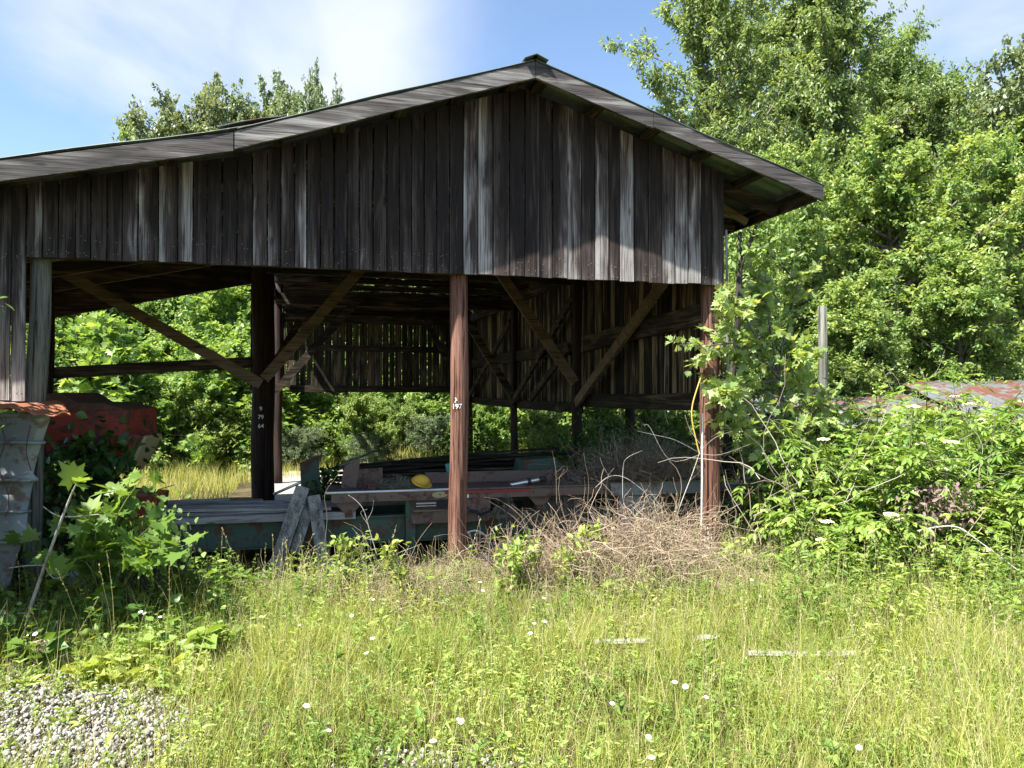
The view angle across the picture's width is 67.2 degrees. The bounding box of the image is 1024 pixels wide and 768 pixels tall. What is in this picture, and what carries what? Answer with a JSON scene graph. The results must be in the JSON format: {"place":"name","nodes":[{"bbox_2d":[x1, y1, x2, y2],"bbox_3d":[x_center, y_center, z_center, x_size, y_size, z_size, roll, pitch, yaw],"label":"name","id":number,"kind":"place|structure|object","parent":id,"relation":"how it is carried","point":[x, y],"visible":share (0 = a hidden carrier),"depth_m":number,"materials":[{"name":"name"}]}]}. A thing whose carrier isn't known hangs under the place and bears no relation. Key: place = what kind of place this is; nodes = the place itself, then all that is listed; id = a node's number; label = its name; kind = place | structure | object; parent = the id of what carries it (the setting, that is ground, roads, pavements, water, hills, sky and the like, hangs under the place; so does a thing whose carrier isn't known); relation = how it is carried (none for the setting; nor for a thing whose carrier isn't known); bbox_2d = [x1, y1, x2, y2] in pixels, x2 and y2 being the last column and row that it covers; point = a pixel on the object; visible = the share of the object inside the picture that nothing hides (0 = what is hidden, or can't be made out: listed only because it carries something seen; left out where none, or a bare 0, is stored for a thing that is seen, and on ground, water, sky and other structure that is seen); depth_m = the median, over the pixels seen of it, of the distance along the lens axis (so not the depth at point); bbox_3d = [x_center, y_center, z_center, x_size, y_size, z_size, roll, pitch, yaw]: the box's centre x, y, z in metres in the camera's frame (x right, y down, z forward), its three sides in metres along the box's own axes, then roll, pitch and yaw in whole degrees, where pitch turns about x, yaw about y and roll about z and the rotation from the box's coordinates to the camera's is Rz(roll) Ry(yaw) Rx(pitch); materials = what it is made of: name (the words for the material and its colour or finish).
{"place":"outdoors","nodes":[
{"label":"outdoors","id":0,"kind":"place"},
{"bbox_2d":[85,442,693,499],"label":"grass","id":1,"kind":"structure","parent":0,"point":[186,473],"depth_m":14.48,"materials":[{"name":"green plant"}]},
{"bbox_2d":[0,562,1020,767],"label":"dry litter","id":2,"kind":"object","parent":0,"point":[545,680],"visible":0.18,"depth_m":4.26,"materials":[{"name":"beige plant"}]},
{"bbox_2d":[0,412,1023,767],"bbox_3d":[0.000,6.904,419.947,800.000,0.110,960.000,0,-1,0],"label":"ground","id":3,"kind":"structure","parent":0,"point":[242,490],"depth_m":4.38,"materials":[{"name":"green plant"}]},
{"bbox_2d":[0,412,49,590],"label":"metal tub","id":4,"kind":"object","parent":3,"relation":"on","point":[22,435],"visible":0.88,"depth_m":5.79,"materials":[{"name":"grey metal"}]},
{"bbox_2d":[0,399,70,416],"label":"roofing sheet","id":5,"kind":"object","parent":4,"relation":"on","point":[54,408],"visible":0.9,"depth_m":5.83,"materials":[{"name":"metal"}]},
{"bbox_2d":[5,460,98,629],"bbox_3d":[-2.997,1.119,5.061,0.928,1.291,0.381,0,-1,31],"label":"sycamore sapling","id":6,"kind":"object","parent":3,"relation":"on","point":[71,474],"visible":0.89,"depth_m":4.96,"materials":[{"name":"green plant"}]},
{"bbox_2d":[12,460,128,585],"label":"creeper","id":7,"kind":"object","parent":3,"relation":"on","point":[48,517],"visible":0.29,"depth_m":6.77,"materials":[{"name":"green plant"}]},
{"bbox_2d":[16,393,168,565],"bbox_3d":[-4.163,0.921,7.638,1.298,1.670,0.997,0,-1,-8],"label":"farm machine","id":8,"kind":"object","parent":3,"relation":"on","point":[92,406],"visible":0.24,"depth_m":7.28,"materials":[{"name":"red paint"}]},
{"bbox_2d":[14,410,191,571],"bbox_3d":[-4.012,1.013,7.078,1.701,1.556,1.686,-1,-1,43],"label":"creeper","id":9,"kind":"object","parent":3,"relation":"on","point":[104,474],"visible":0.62,"depth_m":6.94,"materials":[{"name":"green plant"}]},
{"bbox_2d":[0,467,207,627],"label":"sycamore sapling","id":10,"kind":"object","parent":3,"relation":"on","point":[134,553],"visible":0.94,"depth_m":5.41,"materials":[{"name":"green plant"}]},
{"bbox_2d":[26,310,201,469],"bbox_3d":[-8.639,0.149,15.622,3.295,3.696,3.994,0,-1,32],"label":"sycamore sprout","id":11,"kind":"object","parent":3,"relation":"on","point":[100,347],"visible":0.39,"depth_m":15.66,"materials":[{"name":"green plant"}]},
{"bbox_2d":[55,302,175,360],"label":"broadleaf shrub","id":12,"kind":"object","parent":3,"relation":"on","point":[121,316],"visible":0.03,"depth_m":20.85,"materials":[{"name":"green plant"}]},
{"bbox_2d":[0,549,245,676],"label":"shade weeds","id":13,"kind":"object","parent":3,"relation":"on","point":[215,630],"visible":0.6,"depth_m":5.20,"materials":[{"name":"green plant"}]},
{"bbox_2d":[59,474,205,612],"bbox_3d":[-2.865,1.226,5.946,1.274,1.100,0.952,0,-1,0],"label":"creeper","id":14,"kind":"object","parent":3,"relation":"on","point":[136,524],"visible":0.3,"depth_m":5.89,"materials":[{"name":"green plant"}]},
{"bbox_2d":[59,622,226,694],"bbox_3d":[-2.311,1.655,4.720,1.170,0.250,0.957,0,-1,0],"label":"vine patch","id":15,"kind":"object","parent":3,"relation":"on","point":[90,664],"visible":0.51,"depth_m":4.51,"materials":[{"name":"green plant"}]},
{"bbox_2d":[133,293,204,375],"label":"maple tree","id":16,"kind":"object","parent":3,"relation":"on","point":[162,308],"visible":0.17,"depth_m":21.02,"materials":[{"name":"green plant"}]},
{"bbox_2d":[110,344,232,475],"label":"broadleaf shrub","id":17,"kind":"object","parent":3,"relation":"on","point":[166,387],"visible":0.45,"depth_m":15.87,"materials":[{"name":"green plant"}]},
{"bbox_2d":[112,68,271,140],"bbox_3d":[-15.637,-6.622,38.020,10.011,17.792,8.876,0,-1,-34],"label":"oak tree","id":18,"kind":"object","parent":3,"relation":"on","point":[207,109],"visible":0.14,"depth_m":36.18,"materials":[{"name":"green plant"}]},
{"bbox_2d":[161,338,284,470],"bbox_3d":[-6.359,0.484,16.902,2.693,3.021,3.264,0,-1,33],"label":"sycamore sprout","id":19,"kind":"object","parent":3,"relation":"on","point":[226,384],"visible":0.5,"depth_m":16.10,"materials":[{"name":"green plant"}]},
{"bbox_2d":[138,284,309,421],"bbox_3d":[-7.829,-0.563,20.821,5.656,5.600,5.371,0,-1,32],"label":"broadleaf shrub","id":20,"kind":"object","parent":3,"relation":"on","point":[239,324],"visible":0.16,"depth_m":19.98,"materials":[{"name":"green plant"}]},
{"bbox_2d":[177,380,288,474],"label":"broadleaf shrub","id":21,"kind":"object","parent":3,"relation":"on","point":[236,426],"visible":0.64,"depth_m":15.99,"materials":[{"name":"green plant"}]},
{"bbox_2d":[169,371,317,474],"bbox_3d":[-5.831,0.713,16.962,2.714,2.537,3.290,0,-1,23],"label":"sycamore sprout","id":22,"kind":"object","parent":3,"relation":"on","point":[304,420],"visible":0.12,"depth_m":16.46,"materials":[{"name":"green plant"}]},
{"bbox_2d":[202,68,311,130],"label":"oak tree","id":23,"kind":"object","parent":3,"relation":"on","point":[280,102],"visible":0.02,"depth_m":39.06,"materials":[{"name":"green plant"}]},
{"bbox_2d":[0,667,562,767],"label":"limestone gravel","id":24,"kind":"structure","parent":3,"relation":"on","point":[99,730],"depth_m":3.79,"materials":[{"name":"grey gravel"}]},
{"bbox_2d":[267,485,308,576],"bbox_3d":[-2.182,1.423,7.513,0.134,0.822,0.610,0,-1,15],"label":"leaning plank","id":25,"kind":"object","parent":3,"relation":"on","point":[293,515],"visible":0.95,"depth_m":7.52,"materials":[{"name":"grey wood"}]},
{"bbox_2d":[282,424,328,470],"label":"grey leaved shrub","id":26,"kind":"object","parent":3,"relation":"on","point":[294,439],"visible":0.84,"depth_m":16.48,"materials":[{"name":"green plant"}]},
{"bbox_2d":[300,454,322,500],"bbox_3d":[-2.414,1.329,9.318,0.305,0.974,0.340,0,-1,-15],"label":"green cabinet","id":27,"kind":"object","parent":3,"relation":"on","point":[309,469],"visible":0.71,"depth_m":9.19,"materials":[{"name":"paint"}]},
{"bbox_2d":[289,57,344,111],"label":"oak tree","id":28,"kind":"object","parent":3,"relation":"on","point":[316,96],"visible":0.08,"depth_m":41.51,"materials":[{"name":"green plant"}]},
{"bbox_2d":[307,494,330,573],"bbox_3d":[-1.910,1.495,7.634,0.130,0.762,0.424,0,-1,-32],"label":"leaning plank","id":29,"kind":"object","parent":3,"relation":"on","point":[316,517],"visible":0.74,"depth_m":7.65,"materials":[{"name":"wood"}]},
{"bbox_2d":[292,418,352,467],"bbox_3d":[-4.426,1.344,17.201,1.498,1.206,1.236,0,-1,12],"label":"sycamore sprout","id":30,"kind":"object","parent":3,"relation":"on","point":[331,439],"visible":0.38,"depth_m":17.09,"materials":[{"name":"green plant"}]},
{"bbox_2d":[300,392,351,446],"bbox_3d":[-5.154,1.065,21.079,1.693,1.900,2.052,0,-1,20],"label":"sycamore sprout","id":31,"kind":"object","parent":3,"relation":"on","point":[329,407],"visible":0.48,"depth_m":21.02,"materials":[{"name":"green plant"}]},
{"bbox_2d":[328,530,370,590],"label":"green seedling","id":32,"kind":"object","parent":3,"relation":"on","point":[355,551],"visible":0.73,"depth_m":6.48,"materials":[{"name":"green plant"}]},
{"bbox_2d":[9,533,698,612],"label":"edge weeds","id":33,"kind":"object","parent":3,"relation":"on","point":[219,564],"visible":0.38,"depth_m":6.29,"materials":[{"name":"green plant"}]},
{"bbox_2d":[286,284,430,423],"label":"broadleaf shrub","id":34,"kind":"object","parent":3,"relation":"on","point":[413,395],"visible":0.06,"depth_m":23.86,"materials":[{"name":"green plant"}]},
{"bbox_2d":[332,382,395,446],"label":"broadleaf shrub","id":35,"kind":"object","parent":3,"relation":"on","point":[358,406],"visible":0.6,"depth_m":21.01,"materials":[{"name":"green plant"}]},
{"bbox_2d":[228,523,499,614],"bbox_3d":[-1.191,1.493,6.344,2.309,0.571,1.448,0,-1,-15],"label":"dead brush","id":36,"kind":"object","parent":3,"relation":"on","point":[352,577],"visible":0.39,"depth_m":6.38,"materials":[{"name":"plant"}]},
{"bbox_2d":[341,430,400,462],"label":"grey leaved shrub","id":37,"kind":"object","parent":3,"relation":"on","point":[375,442],"visible":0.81,"depth_m":17.05,"materials":[{"name":"green plant"}]},
{"bbox_2d":[66,494,695,562],"bbox_3d":[-1.169,1.497,8.607,6.700,0.620,0.975,0,-1,-15],"label":"sawmill bed","id":38,"kind":"object","parent":3,"relation":"on","point":[241,532],"visible":0.36,"depth_m":8.13,"materials":[{"name":"green paint"}]},
{"bbox_2d":[166,510,322,515],"bbox_3d":[-2.966,1.304,7.808,2.047,0.034,0.156,0,-1,-14],"label":"loose plank","id":39,"kind":"object","parent":38,"relation":"on","point":[213,513],"visible":0.4,"depth_m":7.74,"materials":[{"name":"wood"}]},
{"bbox_2d":[160,505,331,511],"bbox_3d":[-3.004,1.269,7.798,2.290,0.035,0.158,1,-1,-12],"label":"loose plank","id":40,"kind":"object","parent":39,"relation":"on","point":[238,508],"visible":0.53,"depth_m":7.80,"materials":[{"name":"wood"}]},
{"bbox_2d":[513,455,566,469],"bbox_3d":[0.579,1.222,9.799,1.200,0.600,0.500,0,-1,-15],"label":"green hood","id":41,"kind":"object","parent":38,"relation":"on","point":[531,462],"visible":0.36,"depth_m":9.56,"materials":[{"name":"paint"}]},
{"bbox_2d":[371,533,412,595],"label":"green seedling","id":42,"kind":"object","parent":3,"relation":"on","point":[396,571],"visible":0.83,"depth_m":6.17,"materials":[{"name":"green plant"}]},
{"bbox_2d":[374,392,424,455],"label":"broadleaf shrub","id":43,"kind":"object","parent":3,"relation":"on","point":[395,423],"visible":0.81,"depth_m":20.89,"materials":[{"name":"green plant"}]},
{"bbox_2d":[0,53,825,602],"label":"barn","id":44,"kind":"structure","parent":3,"relation":"on","point":[520,217],"depth_m":7.34,"materials":[{"name":"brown wood"}]},
{"bbox_2d":[521,391,651,473],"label":"creeper","id":45,"kind":"object","parent":44,"relation":"attached to","point":[562,439],"visible":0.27,"depth_m":11.27,"materials":[{"name":"green plant"}]},
{"bbox_2d":[257,539,582,625],"bbox_3d":[-0.350,1.525,6.315,3.356,0.507,1.902,0,-1,-15],"label":"dead brush","id":46,"kind":"object","parent":3,"relation":"on","point":[433,579],"visible":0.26,"depth_m":6.31,"materials":[{"name":"brown plant"}]},
{"bbox_2d":[398,411,449,456],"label":"grey leaved shrub","id":47,"kind":"object","parent":3,"relation":"on","point":[427,426],"visible":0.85,"depth_m":20.46,"materials":[{"name":"green plant"}]},
{"bbox_2d":[325,469,608,537],"bbox_3d":[-0.479,1.391,8.531,3.110,0.790,0.700,0,-1,-15],"label":"work table","id":48,"kind":"object","parent":3,"relation":"on","point":[429,505],"visible":0.88,"depth_m":8.31,"materials":[{"name":"brown paint"}]},
{"bbox_2d":[341,457,382,487],"bbox_3d":[-1.617,0.954,8.368,0.474,0.340,0.072,0,-1,-33],"label":"rusty plate","id":49,"kind":"object","parent":48,"relation":"on","point":[353,475],"visible":0.79,"depth_m":8.31,"materials":[{"name":"brown paint"}]},
{"bbox_2d":[507,463,622,529],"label":"hanging vines","id":50,"kind":"object","parent":48,"relation":"hanging from","point":[565,505],"visible":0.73,"depth_m":8.58,"materials":[{"name":"plant"}]},
{"bbox_2d":[413,396,521,459],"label":"shrub","id":51,"kind":"object","parent":3,"relation":"on","point":[478,448],"visible":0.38,"depth_m":17.45,"materials":[{"name":"green plant"}]},
{"bbox_2d":[473,404,520,452],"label":"broadleaf shrub","id":52,"kind":"object","parent":3,"relation":"on","point":[495,426],"visible":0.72,"depth_m":20.92,"materials":[{"name":"green plant"}]},
{"bbox_2d":[0,541,1023,767],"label":"ground weeds","id":53,"kind":"object","parent":3,"relation":"on","point":[397,737],"visible":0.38,"depth_m":4.41,"materials":[{"name":"green plant"}]},
{"bbox_2d":[490,527,543,598],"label":"green seedling","id":54,"kind":"object","parent":53,"relation":"on","point":[512,552],"visible":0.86,"depth_m":6.17,"materials":[{"name":"green plant"}]},
{"bbox_2d":[0,641,1023,767],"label":"front weeds","id":55,"kind":"object","parent":3,"relation":"on","point":[19,681],"visible":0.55,"depth_m":3.87,"materials":[{"name":"green plant"}]},
{"bbox_2d":[255,523,770,616],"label":"dead weed stems","id":56,"kind":"object","parent":3,"relation":"on","point":[485,574],"visible":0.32,"depth_m":6.31,"materials":[{"name":"brown plant"}]},
{"bbox_2d":[476,525,565,593],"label":"creeper","id":57,"kind":"object","parent":3,"relation":"on","point":[530,547],"visible":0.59,"depth_m":6.30,"materials":[{"name":"green plant"}]},
{"bbox_2d":[518,410,570,452],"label":"broadleaf shrub","id":58,"kind":"object","parent":3,"relation":"on","point":[539,419],"visible":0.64,"depth_m":19.84,"materials":[{"name":"green plant"}]},
{"bbox_2d":[412,490,688,607],"bbox_3d":[0.188,1.359,6.877,2.241,0.851,2.018,0,-1,-15],"label":"dead brush","id":59,"kind":"object","parent":3,"relation":"on","point":[537,550],"visible":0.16,"depth_m":6.64,"materials":[{"name":"brown plant"}]},
{"bbox_2d":[549,524,590,592],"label":"green seedling","id":60,"kind":"object","parent":3,"relation":"on","point":[581,529],"visible":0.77,"depth_m":6.30,"materials":[{"name":"green plant"}]},
{"bbox_2d":[342,540,812,625],"bbox_3d":[1.012,1.548,6.624,6.189,0.467,1.913,0,-1,-15],"label":"dead brush","id":61,"kind":"object","parent":3,"relation":"on","point":[605,561],"visible":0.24,"depth_m":6.38,"materials":[{"name":"plant"}]},
{"bbox_2d":[557,407,635,468],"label":"broadleaf shrub","id":62,"kind":"object","parent":3,"relation":"on","point":[606,412],"visible":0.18,"depth_m":14.73,"materials":[{"name":"green plant"}]},
{"bbox_2d":[509,392,741,501],"bbox_3d":[2.010,0.966,11.831,4.121,2.095,1.348,0,-1,0],"label":"creeper","id":63,"kind":"object","parent":3,"relation":"on","point":[675,423],"visible":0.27,"depth_m":11.75,"materials":[{"name":"green plant"}]},
{"bbox_2d":[591,475,700,539],"bbox_3d":[1.637,1.451,9.153,1.300,0.725,0.700,0,-1,-15],"label":"conveyor housing","id":64,"kind":"object","parent":3,"relation":"on","point":[615,487],"visible":0.34,"depth_m":8.84,"materials":[{"name":"metal"}]},
{"bbox_2d":[527,415,749,484],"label":"dead vines","id":65,"kind":"object","parent":64,"relation":"on","point":[641,466],"visible":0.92,"depth_m":8.89,"materials":[{"name":"brown plant"}]},
{"bbox_2d":[431,457,871,610],"bbox_3d":[1.211,1.180,6.885,3.933,1.211,2.208,0,-1,-15],"label":"dead brush","id":66,"kind":"object","parent":3,"relation":"on","point":[641,540],"visible":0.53,"depth_m":6.69,"materials":[{"name":"beige plant"}]},
{"bbox_2d":[614,409,700,493],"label":"broadleaf shrub","id":67,"kind":"object","parent":3,"relation":"on","point":[661,415],"visible":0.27,"depth_m":13.39,"materials":[{"name":"green plant"}]},
{"bbox_2d":[603,498,810,597],"bbox_3d":[1.786,1.350,6.832,1.976,0.869,1.732,0,-1,18],"label":"dead brush","id":68,"kind":"object","parent":3,"relation":"on","point":[715,562],"visible":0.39,"depth_m":6.65,"materials":[{"name":"brown plant"}]},
{"bbox_2d":[598,0,827,378],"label":"wild cherry tree","id":69,"kind":"object","parent":3,"relation":"on","point":[719,26],"visible":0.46,"depth_m":18.49,"materials":[{"name":"green plant"}]},
{"bbox_2d":[666,249,857,531],"bbox_3d":[2.680,0.163,7.927,2.643,3.286,1.163,1,-1,-42],"label":"maple sapling","id":70,"kind":"object","parent":3,"relation":"on","point":[744,352],"visible":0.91,"depth_m":7.87,"materials":[{"name":"green plant"}]},
{"bbox_2d":[719,291,805,479],"bbox_3d":[4.236,0.135,12.820,1.802,3.541,2.297,0,-1,-16],"label":"maple tree","id":71,"kind":"object","parent":3,"relation":"on","point":[787,348],"visible":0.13,"depth_m":12.68,"materials":[{"name":"green plant"}]},
{"bbox_2d":[723,208,815,475],"bbox_3d":[3.668,-0.886,11.571,1.474,4.473,1.086,0,-1,0],"label":"slim dark tree","id":72,"kind":"object","parent":3,"relation":"on","point":[755,245],"visible":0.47,"depth_m":11.38,"materials":[{"name":"green plant"}]},
{"bbox_2d":[723,129,851,388],"bbox_3d":[5.107,-1.467,15.786,2.944,6.864,4.226,0,-1,1],"label":"maple tree","id":73,"kind":"object","parent":3,"relation":"on","point":[812,238],"visible":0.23,"depth_m":14.81,"materials":[{"name":"green plant"}]},
{"bbox_2d":[697,0,919,377],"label":"wild cherry tree","id":74,"kind":"object","parent":3,"relation":"on","point":[785,27],"visible":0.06,"depth_m":21.73,"materials":[{"name":"green plant"}]},
{"bbox_2d":[817,306,827,462],"bbox_3d":[4.517,0.402,11.196,0.165,3.074,0.150,0,-1,0],"label":"wooden pole","id":75,"kind":"object","parent":3,"relation":"on","point":[822,343],"visible":0.48,"depth_m":11.15,"materials":[{"name":"wood"}]},
{"bbox_2d":[658,373,988,528],"bbox_3d":[3.536,0.849,8.995,2.730,1.976,2.906,0,-1,-20],"label":"elderberry bush","id":76,"kind":"object","parent":3,"relation":"on","point":[796,410],"visible":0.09,"depth_m":9.43,"materials":[{"name":"green plant"}]},
{"bbox_2d":[658,354,1023,566],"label":"bare twigs","id":77,"kind":"object","parent":3,"relation":"on","point":[792,476],"visible":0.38,"depth_m":7.04,"materials":[{"name":"beige plant"}]},
{"bbox_2d":[752,0,931,346],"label":"wild cherry tree","id":78,"kind":"object","parent":3,"relation":"on","point":[832,34],"visible":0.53,"depth_m":20.75,"materials":[{"name":"green plant"}]},
{"bbox_2d":[720,413,979,546],"bbox_3d":[3.168,1.048,7.902,2.329,1.519,2.445,0,-1,0],"label":"elderberry bush","id":79,"kind":"object","parent":3,"relation":"on","point":[810,486],"visible":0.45,"depth_m":7.57,"materials":[{"name":"green plant"}]},
{"bbox_2d":[746,456,960,584],"bbox_3d":[3.127,1.284,6.921,1.816,1.212,1.638,0,-1,-30],"label":"elderberry bush","id":80,"kind":"object","parent":3,"relation":"on","point":[790,521],"visible":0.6,"depth_m":6.76,"materials":[{"name":"green plant"}]},
{"bbox_2d":[789,267,945,433],"bbox_3d":[6.086,-0.085,13.752,3.821,4.017,2.998,0,-1,-23],"label":"maple tree","id":81,"kind":"object","parent":3,"relation":"on","point":[856,329],"visible":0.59,"depth_m":13.25,"materials":[{"name":"green plant"}]},
{"bbox_2d":[719,380,1023,513],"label":"shed","id":82,"kind":"structure","parent":3,"relation":"on","point":[1004,392],"depth_m":12.39,"materials":[{"name":"grey metal"}]},
{"bbox_2d":[740,384,1023,556],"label":"elderberry bush","id":83,"kind":"object","parent":3,"relation":"on","point":[906,453],"visible":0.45,"depth_m":6.93,"materials":[{"name":"green plant"}]},
{"bbox_2d":[783,370,996,512],"bbox_3d":[4.898,0.835,9.470,3.104,1.983,2.727,0,-1,24],"label":"elderberry bush","id":84,"kind":"object","parent":3,"relation":"on","point":[966,396],"visible":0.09,"depth_m":9.16,"materials":[{"name":"green plant"}]},
{"bbox_2d":[758,491,1023,642],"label":"goldenrod weeds","id":85,"kind":"object","parent":3,"relation":"on","point":[896,577],"visible":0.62,"depth_m":5.48,"materials":[{"name":"green plant"}]},
{"bbox_2d":[783,388,1023,516],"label":"elderberry bush","id":86,"kind":"object","parent":3,"relation":"on","point":[999,425],"visible":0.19,"depth_m":7.87,"materials":[{"name":"green plant"}]},
{"bbox_2d":[800,107,1023,397],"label":"maple tree","id":87,"kind":"object","parent":3,"relation":"on","point":[895,224],"visible":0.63,"depth_m":16.26,"materials":[{"name":"green plant"}]},
{"bbox_2d":[842,5,981,347],"bbox_3d":[11.704,-4.694,24.713,3.767,13.610,5.829,0,-1,-7],"label":"wild cherry tree","id":88,"kind":"object","parent":3,"relation":"on","point":[879,94],"visible":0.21,"depth_m":23.48,"materials":[{"name":"green plant"}]},
{"bbox_2d":[801,376,1023,500],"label":"elderberry bush","id":89,"kind":"object","parent":3,"relation":"on","point":[970,416],"visible":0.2,"depth_m":8.28,"materials":[{"name":"green plant"}]},
{"bbox_2d":[820,479,1022,581],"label":"elderberry bush","id":90,"kind":"object","parent":3,"relation":"on","point":[952,538],"visible":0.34,"depth_m":6.58,"materials":[{"name":"green plant"}]},
{"bbox_2d":[884,468,1008,587],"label":"withered weed","id":91,"kind":"object","parent":3,"relation":"on","point":[937,490],"visible":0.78,"depth_m":6.49,"materials":[{"name":"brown plant"}]},
{"bbox_2d":[874,42,1023,318],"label":"wild cherry tree","id":92,"kind":"object","parent":3,"relation":"on","point":[936,96],"visible":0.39,"depth_m":22.58,"materials":[{"name":"green plant"}]},
{"bbox_2d":[875,233,1023,440],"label":"maple tree","id":93,"kind":"object","parent":3,"relation":"on","point":[954,307],"visible":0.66,"depth_m":13.87,"materials":[{"name":"green plant"}]},
{"bbox_2d":[878,112,1023,379],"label":"maple tree","id":94,"kind":"object","parent":3,"relation":"on","point":[1020,127],"visible":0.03,"depth_m":24.20,"materials":[{"name":"green plant"}]},
{"bbox_2d":[880,467,1023,618],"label":"elderberry bush","id":95,"kind":"object","parent":3,"relation":"on","point":[1013,508],"visible":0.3,"depth_m":6.61,"materials":[{"name":"green plant"}]},
{"bbox_2d":[885,376,1023,464],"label":"elderberry bush","id":96,"kind":"object","parent":3,"relation":"on","point":[934,403],"visible":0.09,"depth_m":9.17,"materials":[{"name":"green plant"}]},
{"bbox_2d":[894,408,1023,556],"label":"elderberry bush","id":97,"kind":"object","parent":3,"relation":"on","point":[1000,458],"visible":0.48,"depth_m":7.02,"materials":[{"name":"green plant"}]},
{"bbox_2d":[905,123,1023,380],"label":"maple tree","id":98,"kind":"object","parent":3,"relation":"on","point":[1012,234],"visible":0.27,"depth_m":17.10,"materials":[{"name":"green plant"}]},
{"bbox_2d":[937,33,1023,313],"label":"oak tree","id":99,"kind":"object","parent":3,"relation":"on","point":[1008,94],"visible":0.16,"depth_m":24.10,"materials":[{"name":"green plant"}]},
{"bbox_2d":[0,0,1023,394],"label":"sky","id":100,"kind":"structure","parent":0,"point":[68,68],"materials":[{"name":"blue"}]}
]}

